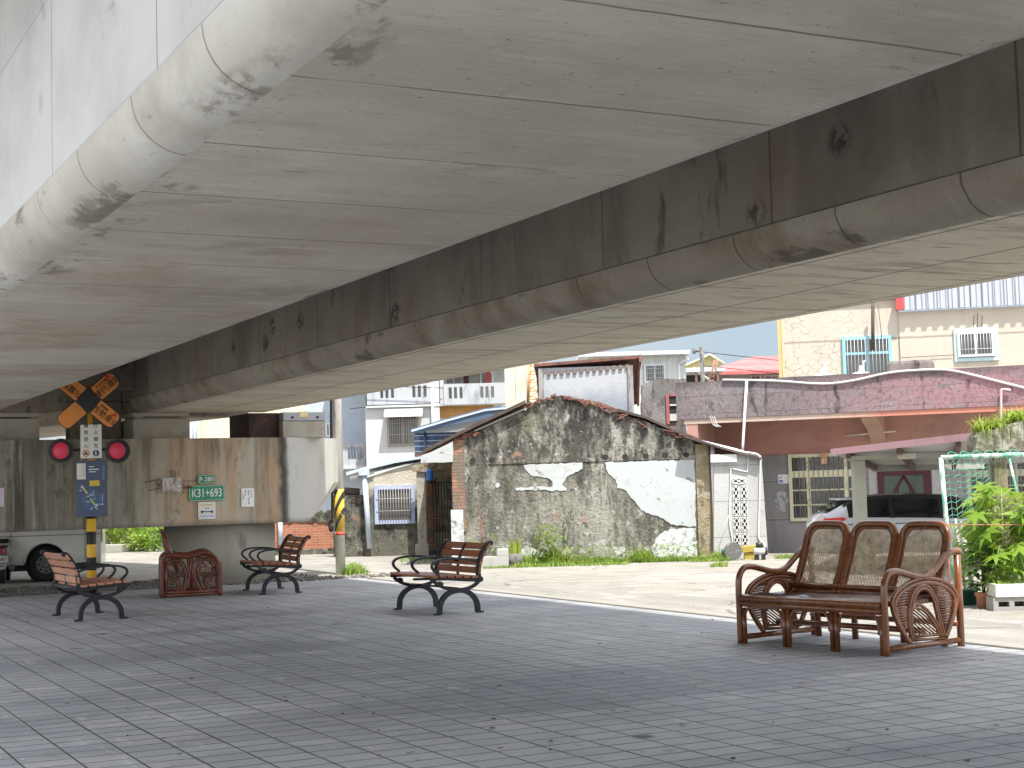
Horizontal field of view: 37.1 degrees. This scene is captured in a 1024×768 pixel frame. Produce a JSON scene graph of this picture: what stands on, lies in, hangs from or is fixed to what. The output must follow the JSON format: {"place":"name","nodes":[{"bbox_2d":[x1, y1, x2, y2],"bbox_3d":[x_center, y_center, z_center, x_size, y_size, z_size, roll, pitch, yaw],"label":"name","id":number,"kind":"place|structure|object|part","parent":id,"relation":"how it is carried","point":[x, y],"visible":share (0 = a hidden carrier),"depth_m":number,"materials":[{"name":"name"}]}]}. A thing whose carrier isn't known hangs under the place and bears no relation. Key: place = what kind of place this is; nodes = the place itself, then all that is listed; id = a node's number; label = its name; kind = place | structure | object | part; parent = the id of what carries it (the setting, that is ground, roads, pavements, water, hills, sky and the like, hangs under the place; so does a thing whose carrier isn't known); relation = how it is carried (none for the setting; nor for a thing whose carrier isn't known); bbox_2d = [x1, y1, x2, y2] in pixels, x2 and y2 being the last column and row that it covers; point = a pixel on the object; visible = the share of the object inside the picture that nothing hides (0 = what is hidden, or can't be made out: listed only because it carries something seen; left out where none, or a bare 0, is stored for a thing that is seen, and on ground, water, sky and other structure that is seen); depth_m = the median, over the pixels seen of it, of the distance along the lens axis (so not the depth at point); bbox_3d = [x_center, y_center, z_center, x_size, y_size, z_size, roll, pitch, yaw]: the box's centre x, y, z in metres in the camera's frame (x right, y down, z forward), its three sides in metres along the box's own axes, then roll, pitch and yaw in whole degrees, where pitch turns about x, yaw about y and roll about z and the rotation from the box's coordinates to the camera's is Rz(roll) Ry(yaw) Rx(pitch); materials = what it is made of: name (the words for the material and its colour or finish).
{"place":"outdoors","nodes":[
{"label":"outdoors","id":0,"kind":"place"},
{"bbox_2d":[190,405,304,437],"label":"corrugated shed","id":1,"kind":"structure","parent":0,"point":[216,428],"depth_m":56.06,"materials":[{"name":"white metal"}]},
{"bbox_2d":[190,425,199,437],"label":"window","id":2,"kind":"structure","parent":1,"relation":"in","point":[194,430],"depth_m":55.88,"materials":[{"name":"white glass"}]},
{"bbox_2d":[0,577,1023,767],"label":"plaza paving","id":3,"kind":"structure","parent":0,"point":[719,692],"depth_m":11.38,"materials":[{"name":"grey tile"}]},
{"bbox_2d":[40,550,129,621],"bbox_3d":[-5.430,2.531,19.367,0.835,0.854,1.250,1,-4,-29],"label":"slatted bench","id":4,"kind":"object","parent":3,"relation":"on","point":[75,583],"visible":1,"depth_m":19.02,"materials":[{"name":"brown wood"}]},
{"bbox_2d":[48,373,129,593],"bbox_3d":[-6.654,1.572,24.061,1.267,3.484,0.300,-1,-4,-4],"label":"crossing sign","id":5,"kind":"object","parent":3,"relation":"on","point":[91,485],"visible":0.96,"depth_m":24.01,"materials":[{"name":"metal"}]},
{"bbox_2d":[158,529,222,597],"bbox_3d":[-4.910,2.706,23.240,0.918,1.016,1.015,-1,-4,-14],"label":"rattan armchair","id":6,"kind":"object","parent":3,"relation":"on","point":[190,573],"visible":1,"depth_m":22.77,"materials":[{"name":"brown wicker"}]},
{"bbox_2d":[240,534,310,594],"bbox_3d":[-3.646,2.759,23.467,0.834,0.854,1.250,0,-4,-22],"label":"slatted bench","id":7,"kind":"object","parent":3,"relation":"on","point":[259,563],"visible":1,"depth_m":23.25,"materials":[{"name":"brown metal"}]},
{"bbox_2d":[390,539,492,614],"bbox_3d":[-0.877,2.371,18.875,0.835,0.854,1.250,0,-4,-28],"label":"slatted bench","id":8,"kind":"object","parent":3,"relation":"on","point":[435,575],"visible":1,"depth_m":18.75,"materials":[{"name":"brown metal"}]},
{"bbox_2d":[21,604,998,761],"bbox_3d":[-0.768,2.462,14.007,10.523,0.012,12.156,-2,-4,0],"label":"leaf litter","id":9,"kind":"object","parent":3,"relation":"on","point":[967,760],"visible":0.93,"depth_m":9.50,"materials":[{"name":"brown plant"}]},
{"bbox_2d":[735,520,964,656],"bbox_3d":[3.013,1.798,13.771,1.089,1.101,1.764,1,-5,-37],"label":"rattan sofa","id":10,"kind":"object","parent":3,"relation":"on","point":[838,599],"visible":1,"depth_m":13.70,"materials":[{"name":"wicker"}]},
{"bbox_2d":[0,549,1023,625],"bbox_3d":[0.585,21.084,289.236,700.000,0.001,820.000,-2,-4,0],"label":"ground","id":11,"kind":"structure","parent":0,"point":[694,578],"depth_m":26.19,"materials":[{"name":"beige concrete"}]},
{"bbox_2d":[0,538,14,582],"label":"scooter","id":12,"kind":"object","parent":11,"relation":"on","point":[6,552],"visible":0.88,"depth_m":27.80,"materials":[{"name":"metal"}]},
{"bbox_2d":[0,529,105,580],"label":"white van","id":13,"kind":"object","parent":11,"relation":"on","point":[27,556],"visible":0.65,"depth_m":28.22,"materials":[{"name":"paint"}]},
{"bbox_2d":[105,529,122,543],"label":"garden shrub","id":14,"kind":"object","parent":11,"relation":"on","point":[109,532],"visible":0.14,"depth_m":43.71,"materials":[{"name":"green plant"}]},
{"bbox_2d":[105,544,128,552],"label":"concrete barrier","id":15,"kind":"object","parent":11,"relation":"on","point":[110,548],"visible":0.74,"depth_m":42.41,"materials":[{"name":"white concrete"}]},
{"bbox_2d":[121,529,159,551],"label":"garden shrub","id":16,"kind":"object","parent":11,"relation":"on","point":[134,545],"visible":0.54,"depth_m":42.65,"materials":[{"name":"green plant"}]},
{"bbox_2d":[131,527,163,551],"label":"garden shrub","id":17,"kind":"object","parent":11,"relation":"on","point":[150,543],"visible":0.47,"depth_m":42.13,"materials":[{"name":"green plant"}]},
{"bbox_2d":[0,574,313,595],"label":"gravel strip","id":18,"kind":"object","parent":11,"relation":"on","point":[51,591],"depth_m":25.56,"materials":[{"name":"grey gravel"}]},
{"bbox_2d":[0,572,389,595],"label":"rubble","id":19,"kind":"object","parent":18,"relation":"on","point":[282,579],"visible":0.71,"depth_m":26.16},
{"bbox_2d":[0,392,337,583],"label":"bridge pier","id":20,"kind":"structure","parent":11,"relation":"on","point":[284,465],"depth_m":25.71,"materials":[{"name":"concrete"}]},
{"bbox_2d":[0,488,3,506],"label":"notice","id":21,"kind":"object","parent":20,"relation":"attached to","point":[1,497],"visible":1,"depth_m":24.10,"materials":[{"name":"pink paper"}]},
{"bbox_2d":[0,392,248,437],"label":"viaduct span","id":22,"kind":"object","parent":20,"relation":"on","point":[49,407],"visible":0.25,"depth_m":28.82,"materials":[{"name":"concrete"}]},
{"bbox_2d":[145,470,195,492],"bbox_3d":[-5.664,1.623,25.317,0.869,0.402,0.096,0,-4,-27],"label":"cable bracket","id":23,"kind":"object","parent":20,"relation":"attached to","point":[170,484],"visible":1,"depth_m":25.31,"materials":[{"name":"metal"}]},
{"bbox_2d":[197,474,214,483],"bbox_3d":[-5.135,1.598,25.622,0.303,0.153,0.025,0,-4,-27],"label":"sign plate","id":24,"kind":"object","parent":20,"relation":"attached to","point":[206,479],"visible":1,"depth_m":25.61,"materials":[{"name":"green metal"}]},
{"bbox_2d":[188,485,224,500],"bbox_3d":[-5.125,1.830,25.608,0.611,0.261,0.025,0,-4,-27],"label":"sign plate","id":25,"kind":"object","parent":20,"relation":"attached to","point":[206,492],"visible":1,"depth_m":25.60,"materials":[{"name":"green metal"}]},
{"bbox_2d":[198,502,215,518],"bbox_3d":[-5.119,2.123,25.591,0.296,0.290,0.029,0,-4,-27],"label":"poster","id":26,"kind":"object","parent":20,"relation":"attached to","point":[206,510],"visible":1,"depth_m":25.59,"materials":[{"name":"paper"}]},
{"bbox_2d":[241,488,253,506],"bbox_3d":[-4.493,1.930,25.933,0.219,0.311,0.023,0,-4,-27],"label":"notice","id":27,"kind":"object","parent":20,"relation":"attached to","point":[247,497],"visible":1,"depth_m":25.92,"materials":[{"name":"white paper"}]},
{"bbox_2d":[0,0,1023,412],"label":"viaduct span","id":28,"kind":"object","parent":20,"relation":"on","point":[220,206],"visible":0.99,"depth_m":8.24,"materials":[{"name":"concrete"}]},
{"bbox_2d":[275,509,333,554],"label":"brick wall","id":29,"kind":"structure","parent":11,"relation":"on","point":[316,529],"depth_m":37.34,"materials":[{"name":"brick"}]},
{"bbox_2d":[328,398,345,574],"bbox_3d":[-3.282,-0.741,28.044,0.295,8.550,0.188,1,-4,-30],"label":"utility pole","id":30,"kind":"object","parent":11,"relation":"on","point":[336,433],"visible":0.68,"depth_m":27.81,"materials":[{"name":"concrete"}]},
{"bbox_2d":[332,487,364,556],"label":"garden wall","id":31,"kind":"structure","parent":11,"relation":"on","point":[354,523],"depth_m":35.39,"materials":[{"name":"grey concrete"}]},
{"bbox_2d":[346,456,422,556],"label":"outbuilding","id":32,"kind":"structure","parent":11,"relation":"on","point":[390,509],"depth_m":35.26,"materials":[{"name":"white concrete"}]},
{"bbox_2d":[374,485,414,523],"bbox_3d":[-2.711,2.789,35.265,0.930,0.879,0.098,-2,-4,0],"label":"window","id":33,"kind":"structure","parent":32,"relation":"in","point":[393,504],"depth_m":35.26,"materials":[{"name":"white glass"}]},
{"bbox_2d":[305,369,504,512],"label":"white townhouse","id":34,"kind":"structure","parent":11,"relation":"on","point":[377,426],"depth_m":44.01,"materials":[{"name":"white paint"}]},
{"bbox_2d":[325,423,329,436],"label":"window","id":35,"kind":"structure","parent":34,"relation":"in","point":[327,424],"depth_m":45.45,"materials":[{"name":"white glass"}]},
{"bbox_2d":[387,416,418,445],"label":"window","id":36,"kind":"structure","parent":34,"relation":"in","point":[399,433],"depth_m":43.99,"materials":[{"name":"beige glass"}]},
{"bbox_2d":[444,377,462,383],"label":"window","id":37,"kind":"structure","parent":34,"relation":"in","point":[459,380],"depth_m":46.28,"materials":[{"name":"grey glass"}]},
{"bbox_2d":[480,371,493,382],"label":"window","id":38,"kind":"structure","parent":34,"relation":"in","point":[482,375],"depth_m":46.27,"materials":[{"name":"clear glass"}]},
{"bbox_2d":[412,462,452,557],"bbox_3d":[-1.683,2.869,33.957,0.944,2.284,1.860,-2,-4,0],"label":"gateway","id":39,"kind":"object","parent":11,"relation":"on","point":[434,504],"visible":0.65,"depth_m":33.39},
{"bbox_2d":[426,469,432,482],"bbox_3d":[-1.783,1.998,33.044,0.156,0.305,0.154,-2,-4,0],"label":"canister","id":40,"kind":"object","parent":39,"relation":"hanging from","point":[429,475],"visible":1,"depth_m":32.98,"materials":[{"name":"blue plastic"}]},
{"bbox_2d":[410,406,507,456],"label":"blue shed","id":41,"kind":"structure","parent":11,"relation":"on","point":[428,435],"depth_m":37.60,"materials":[{"name":"metal"}]},
{"bbox_2d":[470,512,500,550],"bbox_3d":[-0.540,2.946,29.008,0.714,1.076,0.309,-2,-4,0],"label":"bare shrub","id":42,"kind":"object","parent":11,"relation":"on","point":[482,536],"visible":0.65,"depth_m":29.07,"materials":[{"name":"brown plant"}]},
{"bbox_2d":[481,548,508,567],"bbox_3d":[-0.351,3.311,29.043,0.576,0.340,0.400,-2,-4,0],"label":"planter trough","id":43,"kind":"object","parent":11,"relation":"on","point":[501,558],"visible":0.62,"depth_m":28.84,"materials":[{"name":"concrete"}]},
{"bbox_2d":[507,537,522,566],"bbox_3d":[0.026,3.182,29.051,0.380,0.578,0.370,-2,-4,0],"label":"snake plant","id":44,"kind":"object","parent":11,"relation":"on","point":[515,554],"visible":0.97,"depth_m":29.01,"materials":[{"name":"green plant"}]},
{"bbox_2d":[504,363,537,407],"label":"corrugated house","id":45,"kind":"structure","parent":11,"relation":"on","point":[516,379],"depth_m":42.11,"materials":[{"name":"white metal"}]},
{"bbox_2d":[526,362,541,408],"bbox_3d":[0.613,1.704,39.223,0.447,4.867,0.538,-2,-4,0],"label":"lattice mast","id":46,"kind":"object","parent":11,"relation":"on","point":[528,384],"visible":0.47,"depth_m":39.09,"materials":[{"name":"yellow metal"}]},
{"bbox_2d":[334,523,799,575],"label":"weeds","id":47,"kind":"object","parent":11,"relation":"on","point":[551,559],"visible":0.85,"depth_m":29.20,"materials":[{"name":"green plant"}]},
{"bbox_2d":[534,354,641,412],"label":"whitewashed storehouse","id":48,"kind":"structure","parent":11,"relation":"on","point":[613,382],"depth_m":37.07,"materials":[{"name":"paint"}]},
{"bbox_2d":[416,394,762,564],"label":"gable house","id":49,"kind":"structure","parent":11,"relation":"on","point":[587,474],"depth_m":30.12,"materials":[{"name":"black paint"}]},
{"bbox_2d":[576,350,689,429],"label":"white metal shed","id":50,"kind":"structure","parent":11,"relation":"on","point":[667,364],"depth_m":54.11,"materials":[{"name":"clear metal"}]},
{"bbox_2d":[644,363,665,382],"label":"window","id":51,"kind":"structure","parent":50,"relation":"in","point":[651,371],"depth_m":54.10,"materials":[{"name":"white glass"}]},
{"bbox_2d":[640,378,686,433],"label":"block wall","id":52,"kind":"structure","parent":11,"relation":"on","point":[658,401],"depth_m":33.54,"materials":[{"name":"grey concrete"}]},
{"bbox_2d":[367,577,1023,649],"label":"kerb","id":53,"kind":"structure","parent":11,"relation":"on","point":[897,634],"depth_m":18.01,"materials":[{"name":"concrete"}]},
{"bbox_2d":[686,367,724,381],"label":"open lean to","id":54,"kind":"object","parent":11,"relation":"on","point":[692,374],"visible":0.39,"depth_m":56.14,"materials":[{"name":"white metal"}]},
{"bbox_2d":[709,360,717,380],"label":"ladder","id":55,"kind":"object","parent":11,"relation":"on","point":[713,368],"visible":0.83,"depth_m":47.10,"materials":[{"name":"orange metal"}]},
{"bbox_2d":[724,542,741,559],"bbox_3d":[4.193,3.171,28.928,0.340,0.349,0.118,-1,-4,-10],"label":"round stone","id":56,"kind":"object","parent":11,"relation":"on","point":[732,550],"visible":1,"depth_m":28.89,"materials":[{"name":"grey stone"}]},
{"bbox_2d":[702,440,767,557],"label":"annex wall","id":57,"kind":"structure","parent":11,"relation":"on","point":[739,517],"depth_m":29.89,"materials":[{"name":"paint"}]},
{"bbox_2d":[692,347,778,381],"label":"wire pole","id":58,"kind":"object","parent":11,"relation":"on","point":[702,365],"visible":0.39,"depth_m":50.13,"materials":[{"name":"grey concrete"}]},
{"bbox_2d":[741,545,755,559],"bbox_3d":[4.577,3.227,29.290,0.347,0.267,0.300,-2,-4,4],"label":"plastic tub","id":59,"kind":"object","parent":11,"relation":"on","point":[747,551],"visible":0.61,"depth_m":29.16,"materials":[{"name":"yellow plastic"}]},
{"bbox_2d":[753,543,767,559],"bbox_3d":[4.705,3.172,28.914,0.254,0.321,0.192,-2,-4,0],"label":"water pump","id":60,"kind":"object","parent":11,"relation":"on","point":[759,549],"visible":1,"depth_m":28.84,"materials":[{"name":"silver metal"}]},
{"bbox_2d":[777,275,1023,377],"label":"cream building","id":61,"kind":"structure","parent":11,"relation":"on","point":[878,336],"depth_m":43.33,"materials":[{"name":"paint"}]},
{"bbox_2d":[842,335,891,373],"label":"window","id":62,"kind":"structure","parent":61,"relation":"in","point":[855,350],"depth_m":43.60,"materials":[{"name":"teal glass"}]},
{"bbox_2d":[957,330,994,356],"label":"window","id":63,"kind":"structure","parent":61,"relation":"in","point":[970,343],"depth_m":42.94,"materials":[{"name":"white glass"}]},
{"bbox_2d":[806,493,1011,569],"bbox_3d":[6.894,2.431,25.556,3.770,1.224,1.520,-2,-4,2],"label":"parked car","id":64,"kind":"object","parent":11,"relation":"on","point":[900,510],"visible":0.27,"depth_m":24.96,"materials":[{"name":"silver metal"}]},
{"bbox_3d":[5.379,2.052,25.647,0.400,0.175,1.010,-2,-4,2],"label":"rear window","id":65,"kind":"part","parent":64,"relation":"part of","materials":[{"name":"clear glass"}]},
{"bbox_3d":[6.556,2.042,24.963,2.120,0.373,0.190,-2,-4,2],"label":"side window","id":66,"kind":"part","parent":64,"relation":"part of","materials":[{"name":"black glass"}]},
{"bbox_2d":[831,433,1023,568],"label":"carport","id":67,"kind":"object","parent":11,"relation":"on","point":[916,454],"visible":0.75,"depth_m":24.24,"materials":[{"name":"grey concrete"}]},
{"bbox_2d":[954,518,966,588],"bbox_3d":[5.331,2.088,18.090,0.123,0.988,0.038,-2,-4,0],"label":"wooden stake","id":68,"kind":"object","parent":11,"relation":"on","point":[964,583],"visible":0.4,"depth_m":18.08,"materials":[{"name":"brown wood"}]},
{"bbox_2d":[947,535,980,605],"bbox_3d":[5.236,2.148,17.662,0.379,0.812,0.414,-1,-4,-12],"label":"green pot plant","id":69,"kind":"object","parent":11,"relation":"on","point":[969,597],"visible":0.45,"depth_m":17.56,"materials":[{"name":"green plant"}]},
{"bbox_2d":[960,521,973,588],"bbox_3d":[5.445,2.113,18.209,0.151,0.952,0.052,-2,-4,0],"label":"wooden stake","id":70,"kind":"object","parent":11,"relation":"on","point":[970,577],"visible":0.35,"depth_m":18.19,"materials":[{"name":"brown wood"}]},
{"bbox_2d":[948,520,1007,586],"bbox_3d":[5.499,2.028,17.839,0.890,1.065,0.694,-2,-4,0],"label":"papaya plant","id":71,"kind":"object","parent":11,"relation":"on","point":[979,560],"visible":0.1,"depth_m":17.77,"materials":[{"name":"green plant"}]},
{"bbox_2d":[939,449,1023,586],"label":"net frame","id":72,"kind":"object","parent":11,"relation":"on","point":[972,456],"visible":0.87,"depth_m":19.45,"materials":[{"name":"white metal"}]},
{"bbox_2d":[962,543,1000,607],"bbox_3d":[5.334,2.149,17.168,0.499,0.738,0.548,-3,-4,26],"label":"terracotta pot plant","id":73,"kind":"object","parent":11,"relation":"on","point":[981,598],"visible":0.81,"depth_m":17.13,"materials":[{"name":"green plant"}]},
{"bbox_2d":[946,522,1023,605],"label":"rusty rail","id":74,"kind":"object","parent":11,"relation":"on","point":[970,524],"visible":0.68,"depth_m":16.92,"materials":[{"name":"orange metal"}]},
{"bbox_2d":[952,481,1023,592],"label":"papaya plant","id":75,"kind":"object","parent":11,"relation":"on","point":[985,500],"visible":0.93,"depth_m":17.12,"materials":[{"name":"green plant"}]},
{"bbox_2d":[967,420,1023,577],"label":"mossy gatepost","id":76,"kind":"object","parent":11,"relation":"on","point":[993,440],"visible":0.6,"depth_m":19.99,"materials":[{"name":"grey concrete"}]},
{"bbox_2d":[963,414,1020,441],"bbox_3d":[6.345,0.587,20.167,0.873,0.422,0.806,-2,-4,0],"label":"fern","id":77,"kind":"object","parent":76,"relation":"on","point":[988,426],"visible":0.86,"depth_m":20.09,"materials":[{"name":"green plant"}]},
{"bbox_2d":[989,405,1023,423],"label":"fern","id":78,"kind":"object","parent":76,"relation":"on","point":[1017,416],"visible":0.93,"depth_m":20.10,"materials":[{"name":"green plant"}]},
{"bbox_2d":[969,492,1023,575],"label":"papaya plant","id":79,"kind":"object","parent":11,"relation":"on","point":[1014,531],"visible":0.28,"depth_m":17.45,"materials":[{"name":"green plant"}]},
{"bbox_2d":[970,505,1022,577],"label":"papaya plant","id":80,"kind":"object","parent":11,"relation":"on","point":[998,506],"visible":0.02,"depth_m":18.40,"materials":[{"name":"green plant"}]},
{"bbox_2d":[986,596,1023,610],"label":"hollow block","id":81,"kind":"object","parent":11,"relation":"on","point":[1005,604],"depth_m":16.70,"materials":[{"name":"white concrete"}]},
{"bbox_2d":[986,578,1023,597],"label":"white planter box","id":82,"kind":"object","parent":81,"relation":"on","point":[1002,589],"visible":1,"depth_m":16.69,"materials":[{"name":"plastic"}]},
{"bbox_2d":[39,301,1023,439],"label":"sky","id":83,"kind":"structure","parent":0,"point":[759,339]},
{"bbox_2d":[127,547,1023,643],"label":"road","id":84,"kind":"structure","parent":0,"point":[1005,630],"depth_m":19.99,"materials":[{"name":"grey concrete"}]},
{"bbox_2d":[105,528,139,543],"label":"garden shrub","id":85,"kind":"object","parent":84,"relation":"on","point":[110,540],"visible":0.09,"depth_m":44.26,"materials":[{"name":"green plant"}]},
{"bbox_2d":[112,527,153,550],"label":"garden shrub","id":86,"kind":"object","parent":84,"relation":"on","point":[118,532],"visible":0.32,"depth_m":43.25,"materials":[{"name":"green plant"}]},
{"bbox_2d":[686,353,724,367],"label":"yellow gable house","id":87,"kind":"structure","parent":0,"point":[709,358],"depth_m":70.20,"materials":[{"name":"yellow paint"}]},
{"bbox_2d":[720,356,778,380],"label":"red roofed house","id":88,"kind":"structure","parent":0,"point":[755,364],"depth_m":59.14,"materials":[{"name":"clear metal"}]},
{"bbox_2d":[750,375,760,378],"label":"window","id":89,"kind":"structure","parent":88,"relation":"in","point":[751,376],"depth_m":59.06,"materials":[{"name":"grey glass"}]},
{"bbox_2d":[764,375,778,377],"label":"window","id":90,"kind":"structure","parent":88,"relation":"in","point":[765,376],"depth_m":59.06,"materials":[{"name":"grey glass"}]},
{"bbox_2d":[675,365,1023,552],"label":"flat roofed house","id":91,"kind":"structure","parent":0,"point":[794,428],"depth_m":30.84,"materials":[{"name":"paint"}]},
{"bbox_2d":[778,474,788,483],"bbox_3d":[5.671,1.984,31.862,0.232,0.188,0.020,-3,-4,21],"label":"notice","id":92,"kind":"object","parent":91,"relation":"attached to","point":[783,478],"visible":1,"depth_m":31.86,"materials":[{"name":"white paper"}]},
{"bbox_2d":[788,453,851,520],"bbox_3d":[6.502,2.126,31.503,1.550,1.386,0.077,-3,-4,21],"label":"window","id":93,"kind":"structure","parent":91,"relation":"in","point":[812,483],"depth_m":31.60,"materials":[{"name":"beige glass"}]},
{"bbox_2d":[814,362,831,375],"bbox_3d":[6.781,0.075,33.141,0.600,1.123,0.600,-2,-4,0],"label":"roof tank","id":94,"kind":"object","parent":91,"relation":"on","point":[824,371],"visible":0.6,"depth_m":33.13,"materials":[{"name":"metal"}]},
{"bbox_2d":[821,453,826,463],"bbox_3d":[6.443,1.538,31.472,0.121,0.228,0.020,-3,-4,21],"label":"notice","id":95,"kind":"object","parent":91,"relation":"attached to","point":[823,458],"visible":1,"depth_m":31.46,"materials":[{"name":"orange paper"}]},
{"bbox_2d":[852,360,868,373],"bbox_3d":[7.530,0.041,32.856,0.660,1.112,0.660,-2,-4,0],"label":"roof tank","id":96,"kind":"object","parent":91,"relation":"on","point":[861,370],"visible":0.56,"depth_m":32.85,"materials":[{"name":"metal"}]},
{"bbox_2d":[966,463,1023,508],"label":"window","id":97,"kind":"structure","parent":91,"relation":"in","point":[1018,468],"depth_m":30.26,"materials":[{"name":"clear glass"}]},
{"bbox_2d":[887,359,934,371],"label":"concrete block","id":98,"kind":"structure","parent":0,"point":[910,364],"depth_m":32.14,"materials":[{"name":"grey concrete"}]}
]}

